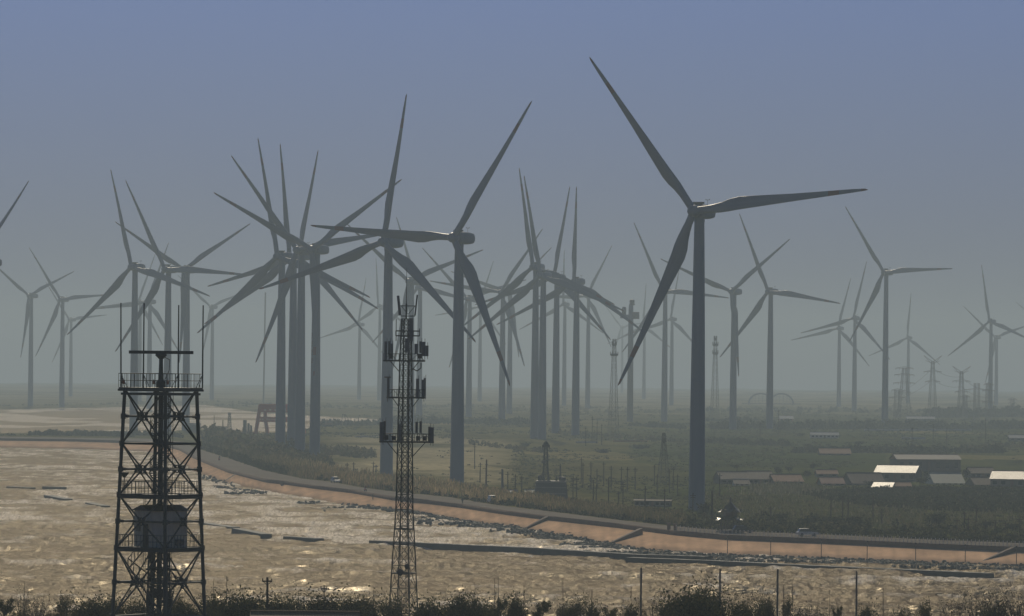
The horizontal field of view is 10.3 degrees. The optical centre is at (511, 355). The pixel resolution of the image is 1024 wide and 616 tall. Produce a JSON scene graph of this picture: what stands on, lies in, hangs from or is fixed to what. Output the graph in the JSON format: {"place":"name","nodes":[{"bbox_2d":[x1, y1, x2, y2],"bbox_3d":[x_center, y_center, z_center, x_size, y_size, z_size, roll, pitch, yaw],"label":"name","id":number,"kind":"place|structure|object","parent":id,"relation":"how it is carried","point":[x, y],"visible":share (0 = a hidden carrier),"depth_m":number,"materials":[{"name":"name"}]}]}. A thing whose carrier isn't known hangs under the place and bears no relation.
{"place":"outdoors","nodes":[
{"label":"outdoors","id":0,"kind":"place"},
{"bbox_2d":[0,405,1023,615],"bbox_3d":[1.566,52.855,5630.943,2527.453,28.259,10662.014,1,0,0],"label":"sea","id":1,"kind":"structure","parent":0,"point":[52,547],"depth_m":1113.23,"materials":[{"name":"liquid"}]},
{"bbox_2d":[231,528,271,537],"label":"breakwater","id":2,"kind":"object","parent":1,"relation":"in","point":[247,531],"visible":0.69,"depth_m":1275.94,"materials":[{"name":"concrete"}]},
{"bbox_2d":[369,540,711,559],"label":"breakwater","id":3,"kind":"object","parent":1,"relation":"in","point":[506,549],"visible":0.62,"depth_m":1172.07,"materials":[{"name":"concrete"}]},
{"bbox_2d":[625,557,993,577],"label":"breakwater","id":4,"kind":"object","parent":1,"relation":"in","point":[958,574],"visible":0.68,"depth_m":1101.04,"materials":[{"name":"concrete"}]},
{"bbox_2d":[0,383,1023,542],"bbox_3d":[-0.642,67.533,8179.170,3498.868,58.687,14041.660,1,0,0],"label":"land","id":5,"kind":"structure","parent":0,"point":[427,461],"depth_m":2952.30,"materials":[{"name":"plant"}]},
{"bbox_2d":[0,269,73,405],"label":"wind turbine","id":6,"kind":"object","parent":5,"relation":"on","point":[29,308],"visible":0.99,"depth_m":4531.25,"materials":[{"name":"paint"}]},
{"bbox_2d":[29,248,102,406],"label":"wind turbine","id":7,"kind":"object","parent":5,"relation":"on","point":[62,299],"visible":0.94,"depth_m":4455.53,"materials":[{"name":"paint"}]},
{"bbox_2d":[46,283,104,395],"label":"wind turbine","id":8,"kind":"object","parent":5,"relation":"on","point":[70,320],"visible":0.91,"depth_m":6024.31,"materials":[{"name":"paint"}]},
{"bbox_2d":[98,255,162,400],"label":"wind turbine","id":9,"kind":"object","parent":5,"relation":"on","point":[140,346],"visible":0.58,"depth_m":5301.45,"materials":[{"name":"paint"}]},
{"bbox_2d":[96,243,177,408],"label":"wind turbine","id":10,"kind":"object","parent":5,"relation":"on","point":[151,308],"visible":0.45,"depth_m":4418.40,"materials":[{"name":"paint"}]},
{"bbox_2d":[67,171,208,431],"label":"wind turbine","id":11,"kind":"object","parent":5,"relation":"on","point":[135,267],"visible":0.96,"depth_m":2820.87,"materials":[{"name":"paint"}]},
{"bbox_2d":[115,180,241,430],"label":"wind turbine","id":12,"kind":"object","parent":5,"relation":"on","point":[168,269],"visible":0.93,"depth_m":2836.01,"materials":[{"name":"paint"}]},
{"bbox_2d":[116,222,249,429],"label":"wind turbine","id":13,"kind":"object","parent":5,"relation":"on","point":[185,316],"visible":0.77,"depth_m":3012.72,"materials":[{"name":"paint"}]},
{"bbox_2d":[0,423,376,466],"bbox_3d":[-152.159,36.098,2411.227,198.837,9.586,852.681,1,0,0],"label":"shore thicket","id":14,"kind":"object","parent":5,"relation":"on","point":[214,433],"visible":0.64,"depth_m":2381.13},
{"bbox_2d":[178,275,234,398],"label":"wind turbine","id":15,"kind":"object","parent":5,"relation":"on","point":[211,311],"visible":0.79,"depth_m":5639.83,"materials":[{"name":"paint"}]},
{"bbox_2d":[254,404,305,433],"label":"portal frame","id":16,"kind":"object","parent":5,"relation":"on","point":[265,419],"visible":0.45,"depth_m":2901.37,"materials":[{"name":"grey paint"}]},
{"bbox_2d":[197,139,369,443],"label":"wind turbine","id":17,"kind":"object","parent":5,"relation":"on","point":[282,257],"visible":0.94,"depth_m":2346.78,"materials":[{"name":"paint"}]},
{"bbox_2d":[208,151,362,330],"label":"wind turbine","id":18,"kind":"object","parent":5,"relation":"on","point":[328,288],"visible":0.42,"depth_m":2608.05,"materials":[{"name":"paint"}]},
{"bbox_2d":[204,144,377,446],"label":"wind turbine","id":19,"kind":"object","parent":5,"relation":"on","point":[271,274],"visible":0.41,"depth_m":2443.95,"materials":[{"name":"paint"}]},
{"bbox_2d":[231,155,375,451],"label":"wind turbine","id":20,"kind":"object","parent":5,"relation":"on","point":[300,252],"visible":0.79,"depth_m":2326.27,"materials":[{"name":"paint"}]},
{"bbox_2d":[214,179,401,454],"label":"wind turbine","id":21,"kind":"object","parent":5,"relation":"on","point":[317,249],"visible":0.95,"depth_m":2228.17,"materials":[{"name":"paint"}]},
{"bbox_2d":[320,280,381,399],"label":"wind turbine","id":22,"kind":"object","parent":5,"relation":"on","point":[365,332],"visible":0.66,"depth_m":5890.40,"materials":[{"name":"paint"}]},
{"bbox_2d":[259,94,475,475],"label":"wind turbine","id":23,"kind":"object","parent":5,"relation":"on","point":[391,253],"visible":0.84,"depth_m":1880.91,"materials":[{"name":"paint"}]},
{"bbox_2d":[342,262,399,399],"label":"wind turbine","id":24,"kind":"object","parent":5,"relation":"on","point":[379,306],"visible":0.77,"depth_m":5762.43,"materials":[{"name":"paint"}]},
{"bbox_2d":[348,225,482,430],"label":"wind turbine","id":25,"kind":"object","parent":5,"relation":"on","point":[411,282],"visible":0.67,"depth_m":3082.98,"materials":[{"name":"paint"}]},
{"bbox_2d":[311,101,531,483],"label":"wind turbine","id":26,"kind":"object","parent":5,"relation":"on","point":[458,238],"visible":0.99,"depth_m":1727.79,"materials":[{"name":"paint"}]},
{"bbox_2d":[372,217,475,416],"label":"wind turbine","id":27,"kind":"object","parent":5,"relation":"on","point":[419,288],"visible":0.56,"depth_m":3787.42,"materials":[{"name":"paint"}]},
{"bbox_2d":[204,435,689,526],"bbox_3d":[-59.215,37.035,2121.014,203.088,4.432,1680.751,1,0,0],"label":"roadside reeds","id":28,"kind":"object","parent":5,"relation":"on","point":[307,469],"visible":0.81,"depth_m":1564.58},
{"bbox_2d":[437,263,505,400],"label":"wind turbine","id":29,"kind":"object","parent":5,"relation":"on","point":[479,398],"visible":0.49,"depth_m":5762.50,"materials":[{"name":"paint"}]},
{"bbox_2d":[422,248,524,416],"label":"wind turbine","id":30,"kind":"object","parent":5,"relation":"on","point":[468,378],"visible":0.58,"depth_m":3927.53,"materials":[{"name":"paint"}]},
{"bbox_2d":[431,230,541,420],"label":"wind turbine","id":31,"kind":"object","parent":5,"relation":"on","point":[501,412],"visible":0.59,"depth_m":3534.67,"materials":[{"name":"paint"}]},
{"bbox_2d":[451,247,551,413],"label":"wind turbine","id":32,"kind":"object","parent":5,"relation":"on","point":[509,388],"visible":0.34,"depth_m":4241.55,"materials":[{"name":"paint"}]},
{"bbox_2d":[0,399,1023,421],"bbox_3d":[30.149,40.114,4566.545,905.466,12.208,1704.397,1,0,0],"label":"distant wood","id":33,"kind":"object","parent":5,"relation":"on","point":[1005,411],"visible":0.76,"depth_m":4429.84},
{"bbox_2d":[464,168,614,438],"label":"wind turbine","id":34,"kind":"object","parent":5,"relation":"on","point":[516,282],"visible":0.84,"depth_m":2820.80,"materials":[{"name":"paint"}]},
{"bbox_2d":[475,187,610,432],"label":"wind turbine","id":35,"kind":"object","parent":5,"relation":"on","point":[556,389],"visible":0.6,"depth_m":3047.33,"materials":[{"name":"paint"}]},
{"bbox_2d":[468,176,623,439],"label":"wind turbine","id":36,"kind":"object","parent":5,"relation":"on","point":[543,276],"visible":0.97,"depth_m":2791.08,"materials":[{"name":"paint"}]},
{"bbox_2d":[535,466,567,498],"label":"works building","id":37,"kind":"structure","parent":5,"relation":"on","point":[558,488],"depth_m":1570.07,"materials":[{"name":"stone"}]},
{"bbox_2d":[519,251,602,405],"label":"wind turbine","id":38,"kind":"object","parent":5,"relation":"on","point":[565,305],"visible":0.84,"depth_m":5197.63,"materials":[{"name":"paint"}]},
{"bbox_2d":[496,186,640,434],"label":"wind turbine","id":39,"kind":"object","parent":5,"relation":"on","point":[575,421],"visible":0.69,"depth_m":2979.12,"materials":[{"name":"paint"}]},
{"bbox_2d":[539,246,611,408],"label":"wind turbine","id":40,"kind":"object","parent":5,"relation":"on","point":[587,377],"visible":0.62,"depth_m":4819.56,"materials":[{"name":"paint"}]},
{"bbox_2d":[200,442,1023,542],"bbox_3d":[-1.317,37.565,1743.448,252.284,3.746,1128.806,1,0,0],"label":"roadside scrub","id":41,"kind":"object","parent":5,"relation":"on","point":[857,529],"visible":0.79,"depth_m":1270.53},
{"bbox_2d":[607,339,618,439],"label":"lattice tower","id":42,"kind":"structure","parent":5,"relation":"on","point":[616,355],"depth_m":2781.30,"materials":[{"name":"metal"}]},
{"bbox_2d":[213,403,1023,532],"bbox_3d":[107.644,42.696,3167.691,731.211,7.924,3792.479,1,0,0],"label":"field scrub","id":43,"kind":"object","parent":5,"relation":"on","point":[969,498],"visible":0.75,"depth_m":1688.05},
{"bbox_2d":[605,306,639,392],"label":"wind turbine","id":44,"kind":"object","parent":5,"relation":"on","point":[619,334],"visible":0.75,"depth_m":8834.86,"materials":[{"name":"paint"}]},
{"bbox_2d":[620,299,638,421],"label":"bladeless tower","id":45,"kind":"structure","parent":5,"relation":"on","point":[631,315],"depth_m":3698.38,"materials":[{"name":"metal"}]},
{"bbox_2d":[608,288,669,398],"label":"wind turbine","id":46,"kind":"object","parent":5,"relation":"on","point":[644,366],"visible":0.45,"depth_m":6626.56,"materials":[{"name":"paint"}]},
{"bbox_2d":[633,498,672,506],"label":"building","id":47,"kind":"structure","parent":5,"relation":"on","point":[653,502],"depth_m":1504.02,"materials":[{"name":"grey paint"}]},
{"bbox_2d":[626,271,691,404],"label":"wind turbine","id":48,"kind":"object","parent":5,"relation":"on","point":[671,379],"visible":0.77,"depth_m":5409.65,"materials":[{"name":"paint"}]},
{"bbox_2d":[320,414,1023,452],"bbox_3d":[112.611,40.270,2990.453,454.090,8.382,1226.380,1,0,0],"label":"tree belt","id":49,"kind":"object","parent":5,"relation":"on","point":[1013,423],"visible":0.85,"depth_m":3338.12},
{"bbox_2d":[622,223,727,421],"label":"wind turbine","id":50,"kind":"object","parent":5,"relation":"on","point":[664,370],"visible":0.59,"depth_m":3734.06,"materials":[{"name":"paint"}]},
{"bbox_2d":[710,336,719,420],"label":"lattice tower","id":51,"kind":"structure","parent":5,"relation":"on","point":[714,353],"depth_m":3800.25,"materials":[{"name":"metal"}]},
{"bbox_2d":[661,239,789,429],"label":"wind turbine","id":52,"kind":"object","parent":5,"relation":"on","point":[734,291],"visible":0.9,"depth_m":3293.14,"materials":[{"name":"paint"}]},
{"bbox_2d":[589,57,867,509],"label":"wind turbine","id":53,"kind":"object","parent":5,"relation":"on","point":[699,213],"visible":0.98,"depth_m":1473.99,"materials":[{"name":"paint"}]},
{"bbox_2d":[712,471,750,483],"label":"house","id":54,"kind":"structure","parent":5,"relation":"on","point":[726,477],"depth_m":1799.20,"materials":[{"name":"grey paint"}]},
{"bbox_2d":[744,470,772,483],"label":"house","id":55,"kind":"structure","parent":5,"relation":"on","point":[762,477],"depth_m":1801.47,"materials":[{"name":"grey paint"}]},
{"bbox_2d":[720,213,840,428],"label":"wind turbine","id":56,"kind":"object","parent":5,"relation":"on","point":[770,292],"visible":0.96,"depth_m":3356.06,"materials":[{"name":"paint"}]},
{"bbox_2d":[769,474,804,483],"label":"house","id":57,"kind":"structure","parent":5,"relation":"on","point":[790,478],"depth_m":1798.13,"materials":[{"name":"grey paint"}]},
{"bbox_2d":[792,279,868,406],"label":"wind turbine","id":58,"kind":"object","parent":5,"relation":"on","point":[839,328],"visible":0.9,"depth_m":5409.70,"materials":[{"name":"paint"}]},
{"bbox_2d":[816,476,845,485],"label":"house","id":59,"kind":"structure","parent":5,"relation":"on","point":[831,480],"depth_m":1788.48,"materials":[{"name":"grey paint"}]},
{"bbox_2d":[817,448,851,454],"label":"house","id":60,"kind":"structure","parent":5,"relation":"on","point":[833,451],"depth_m":2386.02,"materials":[{"name":"grey paint"}]},
{"bbox_2d":[801,262,889,410],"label":"wind turbine","id":61,"kind":"object","parent":5,"relation":"on","point":[854,318],"visible":0.91,"depth_m":4819.71,"materials":[{"name":"paint"}]},
{"bbox_2d":[843,472,884,484],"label":"house","id":62,"kind":"structure","parent":5,"relation":"on","point":[855,478],"depth_m":1803.17,"materials":[{"name":"grey paint"}]},
{"bbox_2d":[845,207,951,422],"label":"wind turbine","id":63,"kind":"object","parent":5,"relation":"on","point":[885,273],"visible":0.98,"depth_m":3607.09,"materials":[{"name":"paint"}]},
{"bbox_2d":[874,464,922,481],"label":"house","id":64,"kind":"structure","parent":5,"relation":"on","point":[911,473],"depth_m":1862.73,"materials":[{"name":"grey paint"}]},
{"bbox_2d":[869,296,939,402],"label":"wind turbine","id":65,"kind":"object","parent":5,"relation":"on","point":[909,340],"visible":0.92,"depth_m":6236.76,"materials":[{"name":"paint"}]},
{"bbox_2d":[895,366,913,418],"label":"power pylon","id":66,"kind":"object","parent":5,"relation":"on","point":[902,386],"visible":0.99,"depth_m":4103.14,"materials":[{"name":"metal"}]},
{"bbox_2d":[864,429,971,430],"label":"field wall","id":67,"kind":"structure","parent":5,"relation":"on","point":[920,429],"depth_m":3332.59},
{"bbox_2d":[889,453,961,471],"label":"long shed","id":68,"kind":"structure","parent":5,"relation":"on","point":[939,462],"depth_m":2024.01,"materials":[{"name":"grey paint"}]},
{"bbox_2d":[924,356,940,417],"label":"power pylon","id":69,"kind":"object","parent":5,"relation":"on","point":[930,399],"visible":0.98,"depth_m":4125.70,"materials":[{"name":"metal"}]},
{"bbox_2d":[924,472,964,484],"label":"shed","id":70,"kind":"structure","parent":5,"relation":"on","point":[955,478],"depth_m":1822.45,"materials":[{"name":"grey"}]},
{"bbox_2d":[953,366,970,419],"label":"power pylon","id":71,"kind":"object","parent":5,"relation":"on","point":[960,383],"visible":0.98,"depth_m":4059.79,"materials":[{"name":"metal"}]},
{"bbox_2d":[965,477,989,485],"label":"house","id":72,"kind":"structure","parent":5,"relation":"on","point":[984,481],"depth_m":1803.00,"materials":[{"name":"grey paint"}]},
{"bbox_2d":[964,467,993,477],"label":"house","id":73,"kind":"structure","parent":5,"relation":"on","point":[980,471],"depth_m":1928.30,"materials":[{"name":"grey paint"}]},
{"bbox_2d":[948,265,1023,407],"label":"wind turbine","id":74,"kind":"object","parent":5,"relation":"on","point":[992,322],"visible":0.96,"depth_m":4954.94,"materials":[{"name":"paint"}]},
{"bbox_2d":[964,307,1023,404],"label":"wind turbine","id":75,"kind":"object","parent":5,"relation":"on","point":[995,343],"visible":0.91,"depth_m":6024.25,"materials":[{"name":"paint"}]},
{"bbox_2d":[989,470,1023,486],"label":"house","id":76,"kind":"structure","parent":5,"relation":"on","point":[1009,478],"depth_m":1790.21,"materials":[{"name":"grey paint"}]},
{"bbox_2d":[0,441,1023,563],"bbox_3d":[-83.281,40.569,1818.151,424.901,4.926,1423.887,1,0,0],"label":"dike slope","id":77,"kind":"structure","parent":0,"point":[651,540],"depth_m":1267.52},
{"bbox_2d":[0,438,1023,551],"bbox_3d":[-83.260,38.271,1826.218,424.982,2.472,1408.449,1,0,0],"label":"dike parapet","id":78,"kind":"structure","parent":77,"relation":"on","point":[778,539],"depth_m":1288.57,"materials":[{"name":"concrete"}]},
{"bbox_2d":[676,525,1023,546],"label":"dike railing","id":79,"kind":"object","parent":78,"relation":"on","point":[943,539],"visible":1,"depth_m":1178.90,"materials":[{"name":"metal"}]},
{"bbox_2d":[202,475,1023,570],"bbox_3d":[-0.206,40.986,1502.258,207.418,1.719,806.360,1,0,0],"label":"rock armour","id":80,"kind":"object","parent":77,"relation":"on","point":[593,543],"visible":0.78,"depth_m":1202.08,"materials":[{"name":"stone"}]},
{"bbox_2d":[0,436,1023,546],"bbox_3d":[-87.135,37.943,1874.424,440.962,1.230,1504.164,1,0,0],"label":"dike road","id":81,"kind":"structure","parent":0,"point":[230,464],"depth_m":1514.46,"materials":[{"name":"asphalt"}]},
{"bbox_2d":[716,497,744,532],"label":"pavilion","id":82,"kind":"structure","parent":81,"relation":"on","point":[729,510],"depth_m":1237.80,"materials":[{"name":"concrete"}]},
{"bbox_2d":[0,0,1023,391],"label":"sky","id":83,"kind":"structure","parent":0,"point":[918,105],"materials":[{"name":"blue"}]},
{"bbox_3d":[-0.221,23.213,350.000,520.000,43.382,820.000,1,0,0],"label":"hill","id":84,"kind":"structure","parent":0,"visible":0},
{"bbox_2d":[54,589,76,615],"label":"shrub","id":85,"kind":"object","parent":84,"relation":"on","point":[64,602],"visible":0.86,"depth_m":509.89,"materials":[{"name":"green plant"}]},
{"bbox_2d":[64,587,120,615],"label":"shrub","id":86,"kind":"object","parent":84,"relation":"on","point":[91,610],"visible":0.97,"depth_m":499.70,"materials":[{"name":"green plant"}]},
{"bbox_2d":[117,590,148,614],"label":"shrub","id":87,"kind":"object","parent":84,"relation":"on","point":[139,609],"visible":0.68,"depth_m":559.61,"materials":[{"name":"green plant"}]},
{"bbox_2d":[110,303,206,615],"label":"radar tower","id":88,"kind":"structure","parent":84,"relation":"on","point":[160,529],"depth_m":481.19,"materials":[{"name":"metal"}]},
{"bbox_2d":[162,594,207,614],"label":"shrub","id":89,"kind":"object","parent":84,"relation":"on","point":[187,611],"visible":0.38,"depth_m":516.84,"materials":[{"name":"green plant"}]},
{"bbox_2d":[200,579,277,615],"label":"shrub","id":90,"kind":"object","parent":84,"relation":"on","point":[240,609],"visible":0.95,"depth_m":509.49,"materials":[{"name":"green plant"}]},
{"bbox_2d":[261,584,302,611],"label":"shrub","id":91,"kind":"object","parent":84,"relation":"on","point":[281,606],"visible":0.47,"depth_m":529.68,"materials":[{"name":"green plant"}]},
{"bbox_2d":[250,610,359,615],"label":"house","id":92,"kind":"structure","parent":84,"relation":"on","point":[296,613],"depth_m":469.70,"materials":[{"name":"grey brick"}]},
{"bbox_2d":[289,580,351,611],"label":"shrub","id":93,"kind":"object","parent":84,"relation":"on","point":[320,604],"visible":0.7,"depth_m":519.75,"materials":[{"name":"green plant"}]},
{"bbox_2d":[318,585,376,615],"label":"shrub","id":94,"kind":"object","parent":84,"relation":"on","point":[348,606],"visible":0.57,"depth_m":519.51,"materials":[{"name":"green plant"}]},
{"bbox_2d":[344,584,391,615],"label":"shrub","id":95,"kind":"object","parent":84,"relation":"on","point":[372,611],"visible":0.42,"depth_m":539.62,"materials":[{"name":"green plant"}]},
{"bbox_2d":[372,586,411,615],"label":"shrub","id":96,"kind":"object","parent":84,"relation":"on","point":[394,612],"visible":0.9,"depth_m":559.46,"materials":[{"name":"green plant"}]},
{"bbox_2d":[379,270,433,615],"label":"telecom mast","id":97,"kind":"object","parent":84,"relation":"on","point":[423,350],"visible":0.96,"depth_m":605.63,"materials":[{"name":"metal"}]},
{"bbox_2d":[403,586,448,615],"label":"shrub","id":98,"kind":"object","parent":84,"relation":"on","point":[435,610],"visible":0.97,"depth_m":529.44,"materials":[{"name":"green plant"}]},
{"bbox_2d":[438,581,477,615],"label":"shrub","id":99,"kind":"object","parent":84,"relation":"on","point":[457,609],"visible":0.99,"depth_m":519.47,"materials":[{"name":"green plant"}]},
{"bbox_2d":[463,587,492,615],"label":"shrub","id":100,"kind":"object","parent":84,"relation":"on","point":[476,606],"visible":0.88,"depth_m":519.70,"materials":[{"name":"green plant"}]},
{"bbox_2d":[502,586,531,615],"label":"shrub","id":101,"kind":"object","parent":84,"relation":"on","point":[514,602],"visible":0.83,"depth_m":519.68,"materials":[{"name":"green plant"}]},
{"bbox_2d":[531,600,552,615],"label":"shrub","id":102,"kind":"object","parent":84,"relation":"on","point":[544,604],"visible":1,"depth_m":509.58,"materials":[{"name":"green plant"}]},
{"bbox_2d":[571,590,588,615],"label":"bush","id":103,"kind":"object","parent":84,"relation":"on","point":[580,609],"visible":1,"depth_m":519.91,"materials":[{"name":"green plant"}]},
{"bbox_2d":[651,582,696,615],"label":"shrub","id":104,"kind":"object","parent":84,"relation":"on","point":[663,609],"visible":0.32,"depth_m":519.60,"materials":[{"name":"green plant"}]},
{"bbox_2d":[654,575,735,615],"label":"shrub","id":105,"kind":"object","parent":84,"relation":"on","point":[687,607],"visible":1,"depth_m":509.34,"materials":[{"name":"green plant"}]},
{"bbox_2d":[679,571,735,611],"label":"shrub","id":106,"kind":"object","parent":84,"relation":"on","point":[708,592],"visible":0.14,"depth_m":529.96,"materials":[{"name":"green plant"}]},
{"bbox_2d":[726,586,761,615],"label":"shrub","id":107,"kind":"object","parent":84,"relation":"on","point":[741,610],"visible":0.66,"depth_m":509.81,"materials":[{"name":"green plant"}]},
{"bbox_2d":[935,587,970,615],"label":"bare shrub","id":108,"kind":"object","parent":84,"relation":"on","point":[959,609],"visible":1,"depth_m":519.77,"materials":[{"name":"brown plant"}]},
{"bbox_2d":[978,585,1011,615],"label":"bare shrub","id":109,"kind":"object","parent":84,"relation":"on","point":[998,611],"visible":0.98,"depth_m":519.74,"materials":[{"name":"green plant"}]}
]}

